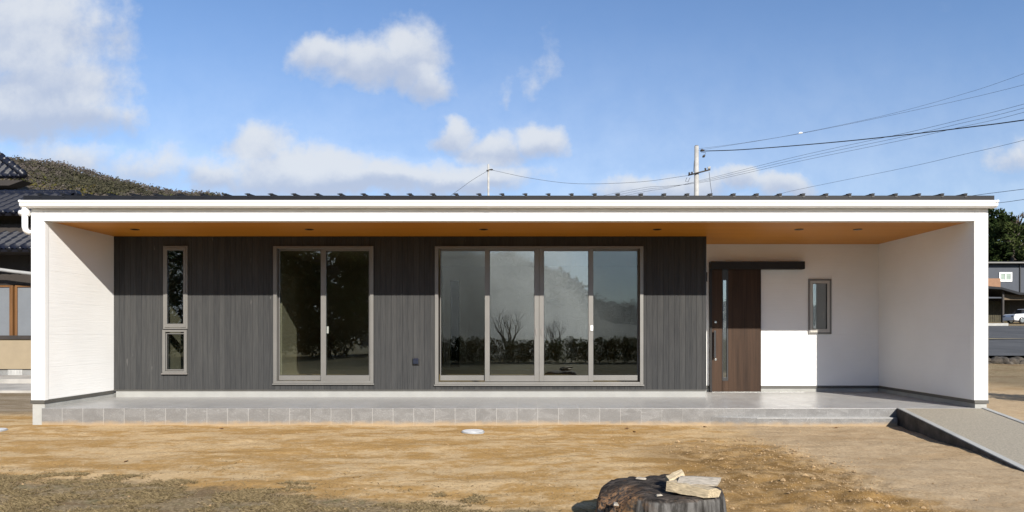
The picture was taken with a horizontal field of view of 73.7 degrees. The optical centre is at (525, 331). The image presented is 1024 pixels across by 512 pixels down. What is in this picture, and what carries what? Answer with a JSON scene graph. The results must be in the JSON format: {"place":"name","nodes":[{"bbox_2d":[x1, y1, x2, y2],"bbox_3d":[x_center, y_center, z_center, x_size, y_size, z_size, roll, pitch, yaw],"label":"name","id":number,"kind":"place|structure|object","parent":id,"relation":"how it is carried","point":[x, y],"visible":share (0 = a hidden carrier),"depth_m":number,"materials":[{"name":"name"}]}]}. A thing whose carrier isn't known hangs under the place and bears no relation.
{"place":"outdoors","nodes":[
{"label":"outdoors","id":0,"kind":"place"},
{"bbox_2d":[28,168,134,194],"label":"hill","id":1,"kind":"structure","parent":0,"point":[76,178],"depth_m":372.91,"materials":[{"name":"green plant"}]},
{"bbox_2d":[0,155,223,195],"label":"hill woods","id":2,"kind":"object","parent":1,"relation":"on","point":[60,176],"visible":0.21,"depth_m":409.79,"materials":[{"name":"green plant"}]},
{"bbox_2d":[0,461,598,511],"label":"dry grass","id":3,"kind":"structure","parent":0,"point":[24,500],"depth_m":5.37,"materials":[{"name":"brown plant"}]},
{"bbox_2d":[0,322,1023,511],"bbox_3d":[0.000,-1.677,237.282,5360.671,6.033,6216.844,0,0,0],"label":"ground","id":4,"kind":"structure","parent":0,"point":[461,464],"depth_m":6.82,"materials":[{"name":"brown soil"}]},
{"bbox_2d":[0,375,30,392],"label":"concrete path","id":5,"kind":"structure","parent":4,"relation":"on","point":[15,383],"depth_m":16.42,"materials":[{"name":"grey concrete"}]},
{"bbox_2d":[0,153,81,374],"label":"neighbour house","id":6,"kind":"structure","parent":4,"relation":"on","point":[15,299],"depth_m":18.00,"materials":[{"name":"beige wood"}]},
{"bbox_2d":[0,285,14,334],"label":"window","id":7,"kind":"structure","parent":6,"relation":"in","point":[7,292],"depth_m":18.00,"materials":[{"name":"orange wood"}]},
{"bbox_2d":[15,285,30,334],"bbox_3d":[-12.962,-0.541,18.010,0.964,1.364,0.080,0,0,0],"label":"window","id":8,"kind":"structure","parent":6,"relation":"in","point":[22,292],"depth_m":18.00,"materials":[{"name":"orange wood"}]},
{"bbox_2d":[461,429,483,433],"bbox_3d":[-0.680,1.314,8.850,0.300,0.073,0.300,0,0,0],"label":"drain cover","id":9,"kind":"object","parent":4,"relation":"on","point":[473,431],"visible":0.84,"depth_m":8.76,"materials":[{"name":"grey plastic"}]},
{"bbox_2d":[486,164,492,195],"bbox_3d":[-1.973,-3.907,37.975,0.370,10.829,0.220,0,0,0],"label":"utility pole","id":10,"kind":"object","parent":4,"relation":"on","point":[488,169],"visible":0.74,"depth_m":37.95,"materials":[{"name":"concrete"}]},
{"bbox_2d":[42,392,970,425],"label":"terrace","id":11,"kind":"structure","parent":4,"relation":"on","point":[364,411],"depth_m":9.52,"materials":[{"name":"grey concrete"}]},
{"bbox_2d":[18,193,998,424],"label":"house","id":12,"kind":"structure","parent":4,"relation":"on","point":[366,295],"depth_m":11.13,"materials":[{"name":"white paint"}]},
{"bbox_2d":[161,330,187,373],"bbox_3d":[-5.707,0.332,11.161,0.420,0.724,0.154,0,0,0],"label":"window","id":13,"kind":"structure","parent":12,"relation":"in","point":[165,333],"depth_m":11.10,"materials":[{"name":"beige metal"}]},
{"bbox_2d":[163,246,187,328],"bbox_3d":[-5.698,-0.721,11.174,0.396,1.355,0.148,0,0,0],"label":"window","id":14,"kind":"structure","parent":12,"relation":"in","point":[166,249],"depth_m":11.11,"materials":[{"name":"beige metal"}]},
{"bbox_2d":[272,246,373,384],"bbox_3d":[-3.289,-0.264,11.171,1.654,2.259,0.154,0,0,0],"label":"window","id":15,"kind":"structure","parent":12,"relation":"in","point":[323,379],"depth_m":11.14,"materials":[{"name":"beige metal"}]},
{"bbox_2d":[434,246,643,385],"bbox_3d":[0.224,-0.256,11.171,3.420,2.277,0.154,0,0,0],"label":"window","id":16,"kind":"structure","parent":12,"relation":"in","point":[538,379],"depth_m":11.14,"materials":[{"name":"beige metal"}]},
{"bbox_2d":[712,269,760,391],"bbox_3d":[3.728,-0.026,12.039,0.866,2.170,0.108,0,0,0],"label":"door","id":17,"kind":"structure","parent":12,"relation":"in","point":[736,293],"depth_m":12.05,"materials":[{"name":"brown wood"}]},
{"bbox_2d":[808,279,831,333],"bbox_3d":[5.223,-0.446,12.168,0.404,0.974,0.146,0,0,0],"label":"window","id":18,"kind":"structure","parent":12,"relation":"in","point":[828,282],"depth_m":12.10,"materials":[{"name":"beige metal"}]},
{"bbox_2d":[5,429,1020,511],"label":"soil clods","id":19,"kind":"object","parent":4,"relation":"on","point":[783,480],"visible":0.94,"depth_m":6.36,"materials":[{"name":"brown soil"}]},
{"bbox_2d":[595,474,726,511],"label":"tree stump","id":20,"kind":"object","parent":4,"relation":"on","point":[631,494],"visible":0.71,"depth_m":4.32,"materials":[{"name":"brown wood"}]},
{"bbox_2d":[665,469,684,482],"bbox_3d":[0.984,0.967,4.452,0.148,0.115,0.068,-24,-31,-20],"label":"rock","id":21,"kind":"object","parent":20,"relation":"on","point":[675,475],"visible":0.51,"depth_m":4.45,"materials":[{"name":"beige stone"}]},
{"bbox_2d":[666,480,720,497],"bbox_3d":[1.056,0.987,4.276,0.308,0.072,0.151,4,-2,36],"label":"firewood","id":22,"kind":"object","parent":20,"relation":"on","point":[694,490],"visible":0.93,"depth_m":4.22,"materials":[{"name":"brown wood"}]},
{"bbox_2d":[676,476,720,486],"bbox_3d":[1.100,0.948,4.325,0.290,0.038,0.160,-1,10,9],"label":"firewood","id":23,"kind":"object","parent":22,"relation":"on","point":[703,481],"visible":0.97,"depth_m":4.31,"materials":[{"name":"brown wood"}]},
{"bbox_2d":[685,145,711,195],"bbox_3d":[9.141,-4.155,35.972,1.428,11.325,0.395,0,0,0],"label":"utility pole","id":24,"kind":"object","parent":4,"relation":"on","point":[696,170],"visible":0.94,"depth_m":35.90,"materials":[{"name":"concrete"}]},
{"bbox_2d":[493,170,688,183],"bbox_3d":[3.385,-8.515,37.097,10.662,0.989,0.419,0,0,12],"label":"power line","id":25,"kind":"object","parent":24,"relation":"attached to","point":[604,183],"visible":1,"depth_m":37.06,"materials":[{"name":"black metal"}]},
{"bbox_2d":[603,112,1023,195],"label":"power line","id":26,"kind":"object","parent":24,"relation":"attached to","point":[821,156],"visible":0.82,"depth_m":31.34,"materials":[{"name":"black metal"}]},
{"bbox_2d":[624,108,1022,193],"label":"power line","id":27,"kind":"object","parent":24,"relation":"attached to","point":[846,148],"visible":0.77,"depth_m":30.29,"materials":[{"name":"black metal"}]},
{"bbox_2d":[625,104,1022,195],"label":"power line","id":28,"kind":"object","parent":24,"relation":"attached to","point":[836,147],"visible":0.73,"depth_m":30.74,"materials":[{"name":"black metal"}]},
{"bbox_2d":[700,74,1021,148],"bbox_3d":[17.215,-10.117,29.302,4.141,0.951,20.618,0,0,-39],"label":"power line","id":29,"kind":"object","parent":24,"relation":"attached to","point":[866,119],"visible":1,"depth_m":32.35,"materials":[{"name":"black metal"}]},
{"bbox_2d":[700,119,1023,151],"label":"power line","id":30,"kind":"object","parent":24,"relation":"attached to","point":[870,138],"visible":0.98,"depth_m":30.20,"materials":[{"name":"black metal"}]},
{"bbox_2d":[703,85,1021,149],"bbox_3d":[17.425,-9.814,29.502,4.637,1.139,20.681,0,0,-39],"label":"power line","id":31,"kind":"object","parent":24,"relation":"attached to","point":[866,120],"visible":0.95,"depth_m":32.43,"materials":[{"name":"black metal"}]},
{"bbox_2d":[785,140,1023,192],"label":"power line","id":32,"kind":"object","parent":24,"relation":"attached to","point":[915,165],"visible":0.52,"depth_m":34.87,"materials":[{"name":"black metal"}]},
{"bbox_2d":[711,417,896,426],"bbox_3d":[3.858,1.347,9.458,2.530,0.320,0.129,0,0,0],"label":"entrance step","id":33,"kind":"object","parent":4,"relation":"on","point":[805,421],"visible":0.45,"depth_m":9.39,"materials":[{"name":"grey concrete"}]},
{"bbox_2d":[897,408,1023,471],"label":"ramp","id":34,"kind":"structure","parent":4,"relation":"on","point":[993,435],"depth_m":8.29,"materials":[{"name":"grey concrete"}]},
{"bbox_2d":[988,323,1007,325],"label":"kerb","id":35,"kind":"structure","parent":4,"relation":"on","point":[997,324],"depth_m":65.00,"materials":[{"name":"grey concrete"}]},
{"bbox_2d":[988,208,1018,260],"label":"evergreen tree","id":36,"kind":"object","parent":4,"relation":"on","point":[993,221],"visible":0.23,"depth_m":90.97,"materials":[{"name":"green plant"}]},
{"bbox_2d":[988,234,1022,260],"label":"evergreen tree","id":37,"kind":"object","parent":4,"relation":"on","point":[994,256],"visible":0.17,"depth_m":86.38,"materials":[{"name":"green plant"}]},
{"bbox_2d":[988,261,1023,297],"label":"navy house","id":38,"kind":"structure","parent":4,"relation":"on","point":[1007,274],"depth_m":78.00,"materials":[{"name":"grey stone"}]},
{"bbox_2d":[999,272,1011,281],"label":"window","id":39,"kind":"structure","parent":38,"relation":"in","point":[1005,276],"depth_m":77.92,"materials":[{"name":"white metal"}]},
{"bbox_2d":[988,286,1023,322],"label":"carport","id":40,"kind":"object","parent":4,"relation":"on","point":[1009,301],"visible":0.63,"depth_m":75.97,"materials":[{"name":"metal"}]},
{"bbox_2d":[988,219,1023,260],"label":"evergreen tree","id":41,"kind":"object","parent":4,"relation":"on","point":[1006,231],"visible":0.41,"depth_m":85.69,"materials":[{"name":"green plant"}]},
{"bbox_2d":[988,356,1023,363],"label":"stone wall","id":42,"kind":"structure","parent":4,"relation":"on","point":[1006,360],"depth_m":22.85,"materials":[{"name":"grey stone"}]},
{"bbox_2d":[1003,309,1023,322],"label":"parked car","id":43,"kind":"object","parent":4,"relation":"on","point":[1017,315],"visible":1,"depth_m":69.05,"materials":[{"name":"white paint"}]},
{"bbox_2d":[1012,213,1023,223],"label":"bare tree","id":44,"kind":"object","parent":4,"relation":"on","point":[1018,220],"visible":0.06,"depth_m":103.16,"materials":[{"name":"grey plant"}]},
{"bbox_2d":[0,0,1023,240],"label":"sky","id":45,"kind":"structure","parent":0,"point":[231,97],"materials":[{"name":"blue"}]},
{"bbox_2d":[988,326,1023,355],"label":"road","id":46,"kind":"structure","parent":0,"point":[1005,347],"depth_m":35.68,"materials":[{"name":"grey asphalt"}]},
{"bbox_2d":[988,338,1023,338],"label":"grass verge","id":47,"kind":"object","parent":46,"relation":"on","point":[1005,338],"depth_m":38.16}
]}

